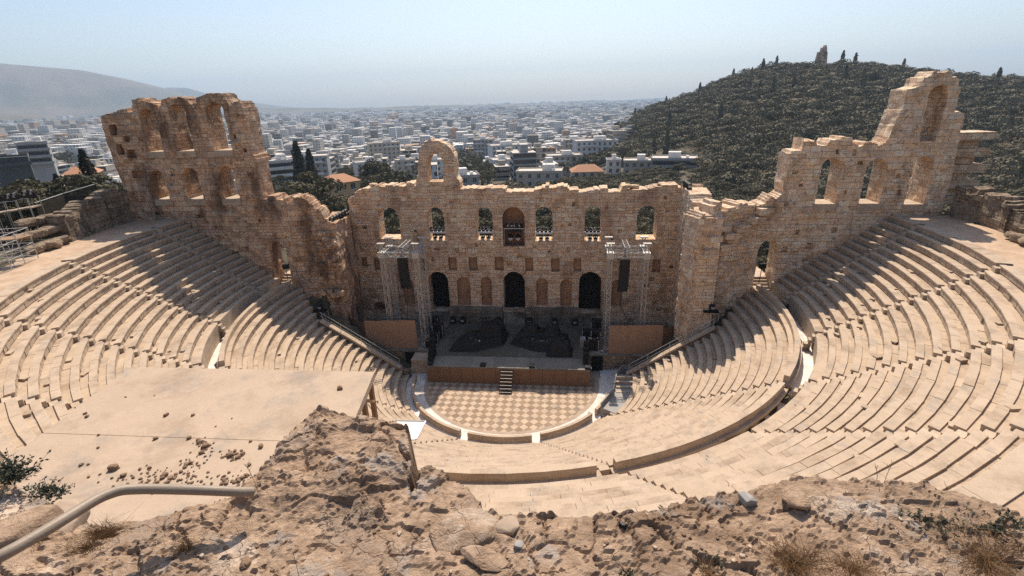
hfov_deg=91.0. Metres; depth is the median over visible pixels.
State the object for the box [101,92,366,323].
wing wall
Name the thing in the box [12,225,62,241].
rubble wall
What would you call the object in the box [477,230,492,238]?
lamp rack
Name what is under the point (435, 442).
stairway
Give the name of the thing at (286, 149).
apartment building
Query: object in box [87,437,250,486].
gravel
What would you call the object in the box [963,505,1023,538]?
weed plant
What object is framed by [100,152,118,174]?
apartment building
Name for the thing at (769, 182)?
olive tree
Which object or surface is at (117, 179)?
apartment building
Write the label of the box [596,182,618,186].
olive tree
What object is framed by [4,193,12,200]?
stage lamp
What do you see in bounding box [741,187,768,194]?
olive tree
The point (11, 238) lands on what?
scaffold
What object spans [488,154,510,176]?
apartment building
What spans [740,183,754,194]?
olive tree
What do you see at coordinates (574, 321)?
stage lamp
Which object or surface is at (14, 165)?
apartment building
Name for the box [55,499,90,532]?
rock
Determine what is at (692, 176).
evergreen tree
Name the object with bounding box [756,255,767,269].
evergreen tree
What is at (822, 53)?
monument
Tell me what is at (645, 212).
olive tree
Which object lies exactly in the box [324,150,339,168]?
apartment building
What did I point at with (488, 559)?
rock
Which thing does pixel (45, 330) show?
stairway
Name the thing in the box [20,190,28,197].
stage lamp
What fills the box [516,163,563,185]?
house
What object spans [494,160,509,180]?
apartment building
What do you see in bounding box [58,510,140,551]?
grass tuft
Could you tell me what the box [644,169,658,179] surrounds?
olive tree
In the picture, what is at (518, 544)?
rock
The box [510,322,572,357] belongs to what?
covered gear
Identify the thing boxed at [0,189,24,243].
olive tree
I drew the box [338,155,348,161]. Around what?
apartment building
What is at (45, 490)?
weed plant
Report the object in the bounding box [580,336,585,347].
flight case
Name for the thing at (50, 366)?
seating wedge
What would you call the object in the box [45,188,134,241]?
retaining wall
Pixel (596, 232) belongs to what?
lamp rack
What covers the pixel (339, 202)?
pine tree
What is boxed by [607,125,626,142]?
apartment building
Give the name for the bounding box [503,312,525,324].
door steps
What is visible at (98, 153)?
apartment building
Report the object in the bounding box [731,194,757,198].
olive tree
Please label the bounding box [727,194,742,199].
olive tree
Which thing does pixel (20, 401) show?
stairway
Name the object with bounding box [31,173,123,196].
pine tree
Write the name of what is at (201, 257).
stairway
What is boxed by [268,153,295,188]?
apartment building
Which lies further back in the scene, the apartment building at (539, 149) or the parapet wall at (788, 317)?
the apartment building at (539, 149)
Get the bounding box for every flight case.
[424,338,429,347]
[427,315,439,331]
[429,331,439,343]
[432,322,444,338]
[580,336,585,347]
[582,328,590,339]
[588,337,598,350]
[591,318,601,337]
[591,328,600,345]
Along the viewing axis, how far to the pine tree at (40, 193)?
60.96 m
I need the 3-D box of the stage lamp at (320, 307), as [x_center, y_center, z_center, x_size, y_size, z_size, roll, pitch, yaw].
[-21.456,2.157,56.369,0.560,0.744,0.589,1,21,6]
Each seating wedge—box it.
[0,262,221,367]
[0,318,201,406]
[0,397,81,462]
[61,228,257,336]
[152,219,279,298]
[217,283,409,410]
[360,403,456,443]
[413,440,601,484]
[460,473,682,517]
[542,384,787,474]
[602,286,801,416]
[629,430,1023,505]
[751,340,1023,432]
[770,215,923,308]
[788,225,1012,348]
[808,265,1023,381]
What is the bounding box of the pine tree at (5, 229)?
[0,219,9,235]
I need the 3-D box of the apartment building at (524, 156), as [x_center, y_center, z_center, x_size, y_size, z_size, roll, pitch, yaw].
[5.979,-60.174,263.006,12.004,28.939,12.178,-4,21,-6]
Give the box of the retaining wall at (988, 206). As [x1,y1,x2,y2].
[949,185,1023,233]
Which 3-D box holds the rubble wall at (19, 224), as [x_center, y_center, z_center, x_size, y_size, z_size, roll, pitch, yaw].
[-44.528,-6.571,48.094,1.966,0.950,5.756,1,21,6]
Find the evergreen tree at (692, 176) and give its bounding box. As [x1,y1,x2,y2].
[686,174,701,179]
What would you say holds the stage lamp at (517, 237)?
hanging from the lamp rack at (504, 228)
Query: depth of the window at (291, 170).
223.99 m
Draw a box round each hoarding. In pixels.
[350,317,417,347]
[608,325,673,353]
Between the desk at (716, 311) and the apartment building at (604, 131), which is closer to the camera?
the desk at (716, 311)
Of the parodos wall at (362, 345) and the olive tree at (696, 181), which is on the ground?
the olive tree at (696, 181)
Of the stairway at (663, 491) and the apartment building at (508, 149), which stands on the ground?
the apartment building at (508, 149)
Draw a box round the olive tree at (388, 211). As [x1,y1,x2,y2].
[384,207,396,218]
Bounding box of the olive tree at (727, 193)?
[712,189,737,196]
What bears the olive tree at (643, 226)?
on the ground
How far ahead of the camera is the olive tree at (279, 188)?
182.20 m
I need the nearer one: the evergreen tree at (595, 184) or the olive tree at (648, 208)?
the olive tree at (648, 208)
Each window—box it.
[0,158,27,163]
[17,144,46,148]
[28,151,48,155]
[30,158,51,161]
[269,162,292,167]
[270,169,292,174]
[278,176,293,181]
[652,161,695,164]
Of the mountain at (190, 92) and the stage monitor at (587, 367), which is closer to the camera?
the stage monitor at (587, 367)
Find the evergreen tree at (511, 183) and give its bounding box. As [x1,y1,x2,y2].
[494,180,525,187]
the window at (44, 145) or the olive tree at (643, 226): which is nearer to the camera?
the olive tree at (643, 226)
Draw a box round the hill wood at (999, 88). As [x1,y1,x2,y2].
[588,50,1023,198]
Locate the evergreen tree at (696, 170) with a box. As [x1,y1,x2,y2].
[684,167,705,174]
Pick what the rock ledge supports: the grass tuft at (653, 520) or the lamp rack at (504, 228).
the grass tuft at (653, 520)
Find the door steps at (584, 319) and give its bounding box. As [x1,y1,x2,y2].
[578,313,600,325]
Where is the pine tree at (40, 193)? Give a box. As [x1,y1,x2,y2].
[0,184,80,237]
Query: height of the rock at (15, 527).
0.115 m
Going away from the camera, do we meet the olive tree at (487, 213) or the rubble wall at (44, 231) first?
the rubble wall at (44, 231)
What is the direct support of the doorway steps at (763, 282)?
on the ground
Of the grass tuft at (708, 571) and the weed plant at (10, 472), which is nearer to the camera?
the grass tuft at (708, 571)
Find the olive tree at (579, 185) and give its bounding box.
[568,183,585,188]
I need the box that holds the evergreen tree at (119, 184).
[110,182,122,187]
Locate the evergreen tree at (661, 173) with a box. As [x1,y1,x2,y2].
[653,171,669,175]
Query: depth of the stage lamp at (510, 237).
61.21 m
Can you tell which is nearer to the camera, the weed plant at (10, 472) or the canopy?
the weed plant at (10, 472)
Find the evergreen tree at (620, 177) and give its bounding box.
[616,175,628,179]
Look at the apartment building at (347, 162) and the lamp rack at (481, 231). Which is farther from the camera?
the apartment building at (347, 162)
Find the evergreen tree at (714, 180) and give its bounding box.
[705,179,732,184]
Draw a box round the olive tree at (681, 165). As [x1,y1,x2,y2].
[669,163,687,173]
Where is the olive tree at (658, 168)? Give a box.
[651,166,666,170]
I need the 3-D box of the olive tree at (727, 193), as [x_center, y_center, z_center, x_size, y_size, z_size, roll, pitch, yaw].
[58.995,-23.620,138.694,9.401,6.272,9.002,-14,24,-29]
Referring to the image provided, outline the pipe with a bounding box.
[0,484,254,562]
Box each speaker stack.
[427,337,436,360]
[583,340,588,364]
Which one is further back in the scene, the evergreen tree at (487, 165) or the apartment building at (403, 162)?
the apartment building at (403, 162)
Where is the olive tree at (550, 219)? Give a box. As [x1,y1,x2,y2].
[536,212,552,234]
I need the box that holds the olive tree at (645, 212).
[637,208,653,224]
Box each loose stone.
[107,463,118,471]
[201,442,208,448]
[227,451,233,457]
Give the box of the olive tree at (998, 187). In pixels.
[978,183,1007,192]
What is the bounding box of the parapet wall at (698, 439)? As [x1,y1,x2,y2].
[613,381,784,474]
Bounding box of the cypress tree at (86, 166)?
[77,148,101,185]
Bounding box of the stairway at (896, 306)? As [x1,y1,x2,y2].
[802,264,1006,350]
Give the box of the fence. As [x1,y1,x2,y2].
[33,183,96,238]
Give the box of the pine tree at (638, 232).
[636,230,650,234]
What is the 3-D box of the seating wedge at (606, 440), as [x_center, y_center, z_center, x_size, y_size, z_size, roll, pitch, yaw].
[9.108,11.151,37.953,15.596,9.866,15.372,-13,23,-27]
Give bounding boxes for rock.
[0,504,63,548]
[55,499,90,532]
[239,556,251,569]
[429,508,497,553]
[460,545,508,571]
[496,515,519,535]
[513,540,522,549]
[619,522,626,529]
[738,491,757,506]
[781,485,810,509]
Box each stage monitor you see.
[428,361,433,365]
[480,362,486,366]
[585,365,590,369]
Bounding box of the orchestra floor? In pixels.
[428,378,594,431]
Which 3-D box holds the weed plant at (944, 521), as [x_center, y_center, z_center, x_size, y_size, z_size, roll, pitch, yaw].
[1.832,0.985,2.116,0.354,0.055,0.178,1,21,6]
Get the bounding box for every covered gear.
[449,318,508,351]
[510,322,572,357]
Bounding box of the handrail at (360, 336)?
[320,312,399,362]
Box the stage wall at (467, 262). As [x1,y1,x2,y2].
[348,138,680,323]
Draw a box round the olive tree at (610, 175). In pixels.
[602,173,616,178]
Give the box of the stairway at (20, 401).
[0,395,84,409]
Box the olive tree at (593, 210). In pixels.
[585,206,600,224]
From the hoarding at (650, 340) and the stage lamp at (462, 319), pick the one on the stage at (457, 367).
the stage lamp at (462, 319)
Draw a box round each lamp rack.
[429,231,444,239]
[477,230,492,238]
[503,227,524,245]
[535,232,551,233]
[585,231,600,239]
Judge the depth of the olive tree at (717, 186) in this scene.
143.10 m
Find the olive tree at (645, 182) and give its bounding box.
[641,181,656,184]
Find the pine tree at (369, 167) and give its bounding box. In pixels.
[358,158,390,180]
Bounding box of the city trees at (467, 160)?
[0,106,625,193]
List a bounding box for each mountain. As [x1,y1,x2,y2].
[0,63,222,116]
[165,88,297,108]
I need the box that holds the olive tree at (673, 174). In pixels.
[662,171,682,176]
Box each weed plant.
[0,447,50,495]
[16,476,74,504]
[618,568,634,575]
[692,550,732,575]
[896,502,994,537]
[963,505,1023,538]
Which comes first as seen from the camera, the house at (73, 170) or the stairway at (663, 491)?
the stairway at (663, 491)
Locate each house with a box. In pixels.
[62,167,102,178]
[318,173,359,205]
[458,167,479,185]
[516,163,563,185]
[569,164,603,176]
[606,154,621,174]
[623,154,650,176]
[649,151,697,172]
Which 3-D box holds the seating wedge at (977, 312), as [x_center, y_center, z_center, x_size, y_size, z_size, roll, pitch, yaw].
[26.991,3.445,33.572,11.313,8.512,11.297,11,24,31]
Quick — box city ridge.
[258,103,594,113]
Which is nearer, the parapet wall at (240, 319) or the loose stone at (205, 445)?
the loose stone at (205, 445)
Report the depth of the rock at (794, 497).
2.23 m
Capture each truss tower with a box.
[376,237,431,345]
[601,236,651,349]
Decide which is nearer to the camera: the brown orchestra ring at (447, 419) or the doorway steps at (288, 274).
the brown orchestra ring at (447, 419)
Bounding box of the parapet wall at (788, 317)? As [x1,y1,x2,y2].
[756,284,799,388]
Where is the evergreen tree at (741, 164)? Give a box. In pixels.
[736,162,752,173]
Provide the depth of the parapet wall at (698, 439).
29.34 m
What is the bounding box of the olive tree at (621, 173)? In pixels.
[617,171,631,176]
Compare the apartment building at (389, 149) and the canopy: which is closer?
the canopy
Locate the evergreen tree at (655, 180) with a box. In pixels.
[643,178,660,181]
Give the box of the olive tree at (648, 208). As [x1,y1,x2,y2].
[642,206,653,217]
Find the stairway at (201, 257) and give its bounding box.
[155,228,263,297]
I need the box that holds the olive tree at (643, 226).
[636,220,652,233]
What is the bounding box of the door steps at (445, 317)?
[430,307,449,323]
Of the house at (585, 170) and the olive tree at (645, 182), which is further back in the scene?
the house at (585, 170)
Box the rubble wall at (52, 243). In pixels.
[24,235,71,253]
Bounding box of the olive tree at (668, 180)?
[660,178,680,185]
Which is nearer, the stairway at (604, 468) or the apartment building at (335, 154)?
the stairway at (604, 468)
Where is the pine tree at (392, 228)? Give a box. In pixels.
[384,213,400,233]
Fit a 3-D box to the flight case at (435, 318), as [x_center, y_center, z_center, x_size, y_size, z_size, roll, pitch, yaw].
[-9.595,4.456,61.951,1.360,2.012,1.060,1,21,6]
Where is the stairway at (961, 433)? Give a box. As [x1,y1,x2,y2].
[745,427,1023,438]
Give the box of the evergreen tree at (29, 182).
[0,179,62,238]
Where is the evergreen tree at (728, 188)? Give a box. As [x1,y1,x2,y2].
[720,183,740,192]
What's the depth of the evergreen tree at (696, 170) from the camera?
196.67 m
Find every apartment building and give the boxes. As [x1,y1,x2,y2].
[0,148,36,187]
[14,137,59,182]
[55,159,70,173]
[88,149,104,158]
[90,159,117,175]
[92,147,109,154]
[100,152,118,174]
[106,178,121,182]
[266,148,281,157]
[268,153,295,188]
[273,151,331,176]
[279,145,291,154]
[316,150,336,174]
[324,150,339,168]
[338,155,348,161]
[339,159,350,167]
[340,151,352,157]
[349,151,362,161]
[350,157,362,166]
[352,156,382,177]
[364,154,388,164]
[366,139,400,165]
[394,155,415,175]
[400,145,417,157]
[411,153,418,160]
[431,154,442,178]
[431,162,438,179]
[466,146,473,155]
[473,136,493,156]
[487,141,531,156]
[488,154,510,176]
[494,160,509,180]
[496,147,517,154]
[510,144,536,180]
[528,143,546,166]
[539,157,557,166]
[542,144,555,152]
[545,150,582,174]
[557,141,562,151]
[563,136,578,149]
[572,135,618,164]
[581,131,591,137]
[601,127,610,137]
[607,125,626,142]
[620,125,633,137]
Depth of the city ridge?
4087.18 m
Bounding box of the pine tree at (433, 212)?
[386,211,442,221]
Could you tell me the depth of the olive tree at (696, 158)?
211.10 m
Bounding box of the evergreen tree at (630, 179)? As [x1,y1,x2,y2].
[620,177,638,182]
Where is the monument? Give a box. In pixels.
[814,45,827,66]
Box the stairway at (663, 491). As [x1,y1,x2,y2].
[619,473,696,501]
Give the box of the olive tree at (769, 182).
[753,180,773,188]
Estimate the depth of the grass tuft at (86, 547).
2.18 m
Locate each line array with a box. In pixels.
[397,249,410,319]
[617,248,629,322]
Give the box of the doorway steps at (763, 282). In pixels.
[753,267,769,290]
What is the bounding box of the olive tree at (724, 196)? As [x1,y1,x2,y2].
[716,195,738,200]
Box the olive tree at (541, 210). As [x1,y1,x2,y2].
[536,207,549,213]
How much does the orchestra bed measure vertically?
0.588 m
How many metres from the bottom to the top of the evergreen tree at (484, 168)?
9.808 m
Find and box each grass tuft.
[30,531,65,552]
[53,525,117,562]
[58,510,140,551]
[147,526,210,563]
[627,507,674,537]
[674,535,738,575]
[735,511,856,575]
[793,539,905,575]
[891,509,1023,575]
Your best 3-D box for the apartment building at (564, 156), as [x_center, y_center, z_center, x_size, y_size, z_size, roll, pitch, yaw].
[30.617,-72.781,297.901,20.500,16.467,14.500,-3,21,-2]
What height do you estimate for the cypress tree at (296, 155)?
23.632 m
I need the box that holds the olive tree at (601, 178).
[596,176,614,181]
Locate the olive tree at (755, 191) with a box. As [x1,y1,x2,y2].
[745,186,773,197]
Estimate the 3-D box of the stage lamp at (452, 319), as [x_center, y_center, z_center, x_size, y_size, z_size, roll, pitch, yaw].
[-7.549,4.079,64.317,0.700,0.930,0.736,1,21,6]
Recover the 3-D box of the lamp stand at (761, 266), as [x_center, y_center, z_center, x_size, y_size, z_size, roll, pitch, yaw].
[25.869,-0.937,52.496,0.732,3.369,0.352,-6,21,-10]
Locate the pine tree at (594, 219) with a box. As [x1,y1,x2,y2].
[585,214,600,225]
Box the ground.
[0,72,1023,432]
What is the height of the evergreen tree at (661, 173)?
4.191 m
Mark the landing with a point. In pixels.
(996, 241)
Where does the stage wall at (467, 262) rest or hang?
on the ground
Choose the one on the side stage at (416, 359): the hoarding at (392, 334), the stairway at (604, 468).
the hoarding at (392, 334)
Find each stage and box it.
[371,318,447,377]
[427,322,589,386]
[586,322,668,382]
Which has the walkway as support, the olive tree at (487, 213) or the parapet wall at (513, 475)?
the parapet wall at (513, 475)
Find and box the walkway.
[208,318,812,425]
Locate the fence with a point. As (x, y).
(59, 202)
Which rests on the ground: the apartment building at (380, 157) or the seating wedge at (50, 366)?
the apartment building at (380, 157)
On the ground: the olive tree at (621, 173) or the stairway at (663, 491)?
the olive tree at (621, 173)
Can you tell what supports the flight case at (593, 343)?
on the side stage at (605, 363)
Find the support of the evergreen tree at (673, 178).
on the ground
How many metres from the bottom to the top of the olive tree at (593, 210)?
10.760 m
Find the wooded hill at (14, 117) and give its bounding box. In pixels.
[0,114,57,120]
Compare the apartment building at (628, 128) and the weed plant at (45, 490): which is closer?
the weed plant at (45, 490)
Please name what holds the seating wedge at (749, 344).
on the ground
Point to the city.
(551, 124)
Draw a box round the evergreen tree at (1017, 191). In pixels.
[999,187,1023,195]
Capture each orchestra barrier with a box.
[411,374,418,408]
[419,406,460,436]
[467,431,531,443]
[540,412,592,439]
[594,392,608,415]
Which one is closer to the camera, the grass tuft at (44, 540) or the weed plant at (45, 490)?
the grass tuft at (44, 540)
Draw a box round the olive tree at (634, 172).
[625,170,643,177]
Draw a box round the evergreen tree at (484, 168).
[472,165,494,184]
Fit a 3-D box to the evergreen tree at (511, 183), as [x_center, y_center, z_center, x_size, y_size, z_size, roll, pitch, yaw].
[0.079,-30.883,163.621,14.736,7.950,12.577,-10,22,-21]
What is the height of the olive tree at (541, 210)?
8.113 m
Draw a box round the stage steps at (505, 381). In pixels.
[499,370,512,394]
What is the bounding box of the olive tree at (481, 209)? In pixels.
[479,207,487,216]
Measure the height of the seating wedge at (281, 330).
9.940 m
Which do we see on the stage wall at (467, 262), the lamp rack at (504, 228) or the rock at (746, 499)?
the lamp rack at (504, 228)
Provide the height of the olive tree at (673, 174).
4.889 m
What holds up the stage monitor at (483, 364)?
on the stage at (457, 367)
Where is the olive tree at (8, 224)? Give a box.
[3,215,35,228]
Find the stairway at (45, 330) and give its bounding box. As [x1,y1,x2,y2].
[0,317,204,367]
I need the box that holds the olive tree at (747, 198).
[740,195,758,200]
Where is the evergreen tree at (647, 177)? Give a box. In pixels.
[643,174,653,178]
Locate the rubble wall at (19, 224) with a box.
[13,213,53,229]
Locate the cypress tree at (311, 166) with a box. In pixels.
[305,149,318,199]
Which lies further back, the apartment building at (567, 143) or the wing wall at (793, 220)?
the apartment building at (567, 143)
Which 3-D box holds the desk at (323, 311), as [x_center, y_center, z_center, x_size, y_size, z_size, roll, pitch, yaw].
[-21.531,2.982,56.676,1.500,1.000,0.900,1,21,6]
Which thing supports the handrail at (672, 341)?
on the parodos wall at (688, 341)
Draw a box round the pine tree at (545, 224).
[536,219,552,234]
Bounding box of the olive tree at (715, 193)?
[709,190,722,197]
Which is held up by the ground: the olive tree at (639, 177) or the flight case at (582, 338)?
the olive tree at (639, 177)
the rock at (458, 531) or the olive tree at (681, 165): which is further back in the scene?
the olive tree at (681, 165)
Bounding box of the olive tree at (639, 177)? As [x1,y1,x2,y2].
[634,175,646,181]
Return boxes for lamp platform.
[0,195,44,245]
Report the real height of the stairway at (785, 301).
8.357 m
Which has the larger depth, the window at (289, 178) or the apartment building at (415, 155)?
the apartment building at (415, 155)
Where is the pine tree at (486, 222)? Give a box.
[436,217,492,235]
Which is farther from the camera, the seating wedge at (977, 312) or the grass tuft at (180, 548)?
the seating wedge at (977, 312)
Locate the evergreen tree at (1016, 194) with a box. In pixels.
[997,192,1023,195]
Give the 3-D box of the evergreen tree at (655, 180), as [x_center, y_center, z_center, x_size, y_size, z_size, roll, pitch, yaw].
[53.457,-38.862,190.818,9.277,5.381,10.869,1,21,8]
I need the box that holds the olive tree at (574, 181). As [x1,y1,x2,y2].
[568,179,590,186]
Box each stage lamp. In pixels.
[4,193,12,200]
[10,192,19,199]
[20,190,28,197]
[27,189,36,196]
[317,304,323,310]
[450,316,455,323]
[460,316,465,323]
[507,229,513,240]
[515,229,520,240]
[552,317,556,324]
[572,318,577,325]
[686,183,691,188]
[709,304,714,310]
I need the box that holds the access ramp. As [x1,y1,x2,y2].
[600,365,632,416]
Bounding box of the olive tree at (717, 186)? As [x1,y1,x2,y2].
[705,181,743,194]
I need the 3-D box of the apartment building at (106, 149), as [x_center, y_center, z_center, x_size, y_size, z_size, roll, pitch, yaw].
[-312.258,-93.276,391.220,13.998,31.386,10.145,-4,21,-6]
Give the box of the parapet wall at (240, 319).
[218,281,291,366]
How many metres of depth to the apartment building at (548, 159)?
269.15 m
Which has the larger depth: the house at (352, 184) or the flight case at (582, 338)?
the house at (352, 184)
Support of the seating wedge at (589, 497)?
on the ground
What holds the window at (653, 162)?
in the apartment building at (671, 158)
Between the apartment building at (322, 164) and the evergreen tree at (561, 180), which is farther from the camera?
the apartment building at (322, 164)
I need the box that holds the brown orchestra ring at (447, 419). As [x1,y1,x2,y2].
[424,377,598,434]
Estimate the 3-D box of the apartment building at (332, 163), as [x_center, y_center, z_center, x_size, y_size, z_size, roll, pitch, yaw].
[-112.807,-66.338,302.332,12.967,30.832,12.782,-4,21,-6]
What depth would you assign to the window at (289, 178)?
226.29 m
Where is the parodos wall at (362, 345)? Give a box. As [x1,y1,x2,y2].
[318,319,411,377]
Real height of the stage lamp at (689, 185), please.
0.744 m
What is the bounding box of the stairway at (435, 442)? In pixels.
[412,439,461,444]
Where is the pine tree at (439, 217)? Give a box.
[386,212,444,229]
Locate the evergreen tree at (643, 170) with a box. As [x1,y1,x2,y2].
[635,168,647,172]
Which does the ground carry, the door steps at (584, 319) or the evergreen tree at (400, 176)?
the evergreen tree at (400, 176)
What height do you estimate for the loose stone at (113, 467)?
0.140 m
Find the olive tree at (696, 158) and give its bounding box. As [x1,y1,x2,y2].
[691,157,702,166]
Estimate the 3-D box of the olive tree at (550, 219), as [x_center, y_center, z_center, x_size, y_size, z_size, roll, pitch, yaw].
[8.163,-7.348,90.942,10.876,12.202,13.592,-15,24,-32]
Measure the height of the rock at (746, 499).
0.044 m
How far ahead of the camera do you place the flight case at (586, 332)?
58.14 m
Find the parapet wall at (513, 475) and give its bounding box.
[417,461,596,483]
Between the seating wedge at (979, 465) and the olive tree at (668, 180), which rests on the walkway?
the seating wedge at (979, 465)
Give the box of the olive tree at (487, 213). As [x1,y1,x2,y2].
[479,209,491,218]
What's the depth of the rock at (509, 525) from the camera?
2.19 m
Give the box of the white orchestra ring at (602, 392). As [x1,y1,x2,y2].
[416,374,606,437]
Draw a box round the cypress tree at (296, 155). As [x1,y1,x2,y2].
[290,141,310,187]
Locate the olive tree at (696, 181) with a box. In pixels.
[689,179,704,183]
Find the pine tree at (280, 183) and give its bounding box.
[271,175,292,185]
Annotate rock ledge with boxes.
[0,405,1023,575]
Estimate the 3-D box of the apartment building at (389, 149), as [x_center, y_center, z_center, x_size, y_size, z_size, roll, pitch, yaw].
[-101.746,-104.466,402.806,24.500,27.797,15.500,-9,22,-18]
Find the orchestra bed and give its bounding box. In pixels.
[430,370,599,430]
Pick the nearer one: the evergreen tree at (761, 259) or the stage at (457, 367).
the stage at (457, 367)
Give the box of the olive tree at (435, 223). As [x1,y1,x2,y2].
[432,217,442,228]
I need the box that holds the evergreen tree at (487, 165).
[479,164,492,181]
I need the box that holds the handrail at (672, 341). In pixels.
[628,318,715,368]
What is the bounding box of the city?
[0,98,664,162]
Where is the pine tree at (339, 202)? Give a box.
[280,171,349,213]
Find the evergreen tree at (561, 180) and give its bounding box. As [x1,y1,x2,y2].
[554,178,573,184]
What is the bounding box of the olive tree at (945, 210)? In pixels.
[940,206,949,214]
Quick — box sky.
[0,0,1023,107]
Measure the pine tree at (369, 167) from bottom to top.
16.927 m
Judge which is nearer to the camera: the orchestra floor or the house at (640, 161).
the orchestra floor
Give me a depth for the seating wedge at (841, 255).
48.59 m
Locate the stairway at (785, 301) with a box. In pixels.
[782,225,917,306]
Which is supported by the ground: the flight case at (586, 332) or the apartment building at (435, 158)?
the apartment building at (435, 158)
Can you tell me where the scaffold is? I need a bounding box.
[0,227,38,269]
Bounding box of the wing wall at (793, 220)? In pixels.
[668,71,997,341]
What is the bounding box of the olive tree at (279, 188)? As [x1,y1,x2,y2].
[275,185,285,192]
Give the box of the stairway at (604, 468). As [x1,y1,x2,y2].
[537,442,609,475]
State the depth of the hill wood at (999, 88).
253.74 m
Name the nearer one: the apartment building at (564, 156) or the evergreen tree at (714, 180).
the evergreen tree at (714, 180)
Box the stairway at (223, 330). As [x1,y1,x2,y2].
[66,261,227,336]
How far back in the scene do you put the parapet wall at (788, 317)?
42.17 m
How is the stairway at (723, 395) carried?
on the ground
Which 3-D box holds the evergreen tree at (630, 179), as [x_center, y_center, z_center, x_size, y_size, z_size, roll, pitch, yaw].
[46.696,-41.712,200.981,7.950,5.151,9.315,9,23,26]
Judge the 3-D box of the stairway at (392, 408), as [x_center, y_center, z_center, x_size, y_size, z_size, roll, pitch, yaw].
[-16.164,9.534,44.531,14.715,9.821,0.580,-13,23,-27]
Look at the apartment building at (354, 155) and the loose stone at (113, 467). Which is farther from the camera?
the apartment building at (354, 155)
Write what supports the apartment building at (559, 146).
on the ground
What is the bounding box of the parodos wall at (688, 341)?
[623,325,717,375]
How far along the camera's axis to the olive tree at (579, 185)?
144.58 m
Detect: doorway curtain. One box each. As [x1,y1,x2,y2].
[432,272,449,306]
[504,272,524,307]
[579,272,600,308]
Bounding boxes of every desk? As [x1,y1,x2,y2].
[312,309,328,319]
[703,309,719,320]
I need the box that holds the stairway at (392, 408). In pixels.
[225,367,414,413]
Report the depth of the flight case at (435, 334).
59.06 m
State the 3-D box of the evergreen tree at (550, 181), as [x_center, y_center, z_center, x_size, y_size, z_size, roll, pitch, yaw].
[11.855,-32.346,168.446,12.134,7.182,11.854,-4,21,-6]
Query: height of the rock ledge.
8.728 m
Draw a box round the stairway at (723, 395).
[600,382,776,418]
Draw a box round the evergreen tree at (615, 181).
[605,179,621,183]
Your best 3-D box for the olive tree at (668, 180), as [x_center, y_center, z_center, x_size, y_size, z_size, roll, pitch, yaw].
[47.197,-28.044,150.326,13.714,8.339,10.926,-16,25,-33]
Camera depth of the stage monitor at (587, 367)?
52.58 m
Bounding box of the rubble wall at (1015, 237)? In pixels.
[1004,231,1023,244]
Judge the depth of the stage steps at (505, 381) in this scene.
52.70 m
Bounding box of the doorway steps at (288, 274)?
[281,270,291,283]
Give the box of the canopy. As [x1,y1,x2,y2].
[394,420,425,439]
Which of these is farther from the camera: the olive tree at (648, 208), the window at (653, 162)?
the window at (653, 162)
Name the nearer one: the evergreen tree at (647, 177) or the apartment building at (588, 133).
the evergreen tree at (647, 177)
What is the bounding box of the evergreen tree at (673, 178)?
[659,176,681,180]
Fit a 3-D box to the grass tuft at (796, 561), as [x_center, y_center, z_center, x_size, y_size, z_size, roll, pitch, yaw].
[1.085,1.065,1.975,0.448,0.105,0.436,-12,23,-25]
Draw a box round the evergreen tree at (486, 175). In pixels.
[474,168,493,185]
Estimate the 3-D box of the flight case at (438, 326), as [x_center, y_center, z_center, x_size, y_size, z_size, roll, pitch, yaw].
[-8.839,5.099,60.607,1.260,1.712,0.960,1,21,6]
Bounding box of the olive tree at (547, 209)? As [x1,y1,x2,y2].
[542,207,551,217]
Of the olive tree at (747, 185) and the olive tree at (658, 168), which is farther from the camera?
the olive tree at (658, 168)
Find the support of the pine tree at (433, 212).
on the ground
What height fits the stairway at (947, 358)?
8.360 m
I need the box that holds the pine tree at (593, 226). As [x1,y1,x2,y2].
[584,224,599,232]
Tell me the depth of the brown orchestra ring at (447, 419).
48.04 m
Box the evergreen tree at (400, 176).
[360,166,416,187]
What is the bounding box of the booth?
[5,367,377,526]
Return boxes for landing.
[0,215,1023,515]
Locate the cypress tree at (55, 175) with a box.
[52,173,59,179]
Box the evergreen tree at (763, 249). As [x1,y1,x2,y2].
[757,240,769,255]
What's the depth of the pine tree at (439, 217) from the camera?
92.15 m
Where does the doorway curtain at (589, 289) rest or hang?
attached to the stage wall at (467, 262)
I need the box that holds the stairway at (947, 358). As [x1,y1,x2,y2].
[787,339,1023,398]
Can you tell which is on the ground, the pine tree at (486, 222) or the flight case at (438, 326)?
the pine tree at (486, 222)
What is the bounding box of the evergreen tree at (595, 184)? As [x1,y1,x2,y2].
[582,180,609,188]
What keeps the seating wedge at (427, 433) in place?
on the ground
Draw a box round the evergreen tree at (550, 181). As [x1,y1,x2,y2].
[530,180,555,187]
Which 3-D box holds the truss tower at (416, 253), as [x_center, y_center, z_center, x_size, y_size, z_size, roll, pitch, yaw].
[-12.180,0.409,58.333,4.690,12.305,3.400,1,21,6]
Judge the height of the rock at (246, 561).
0.026 m

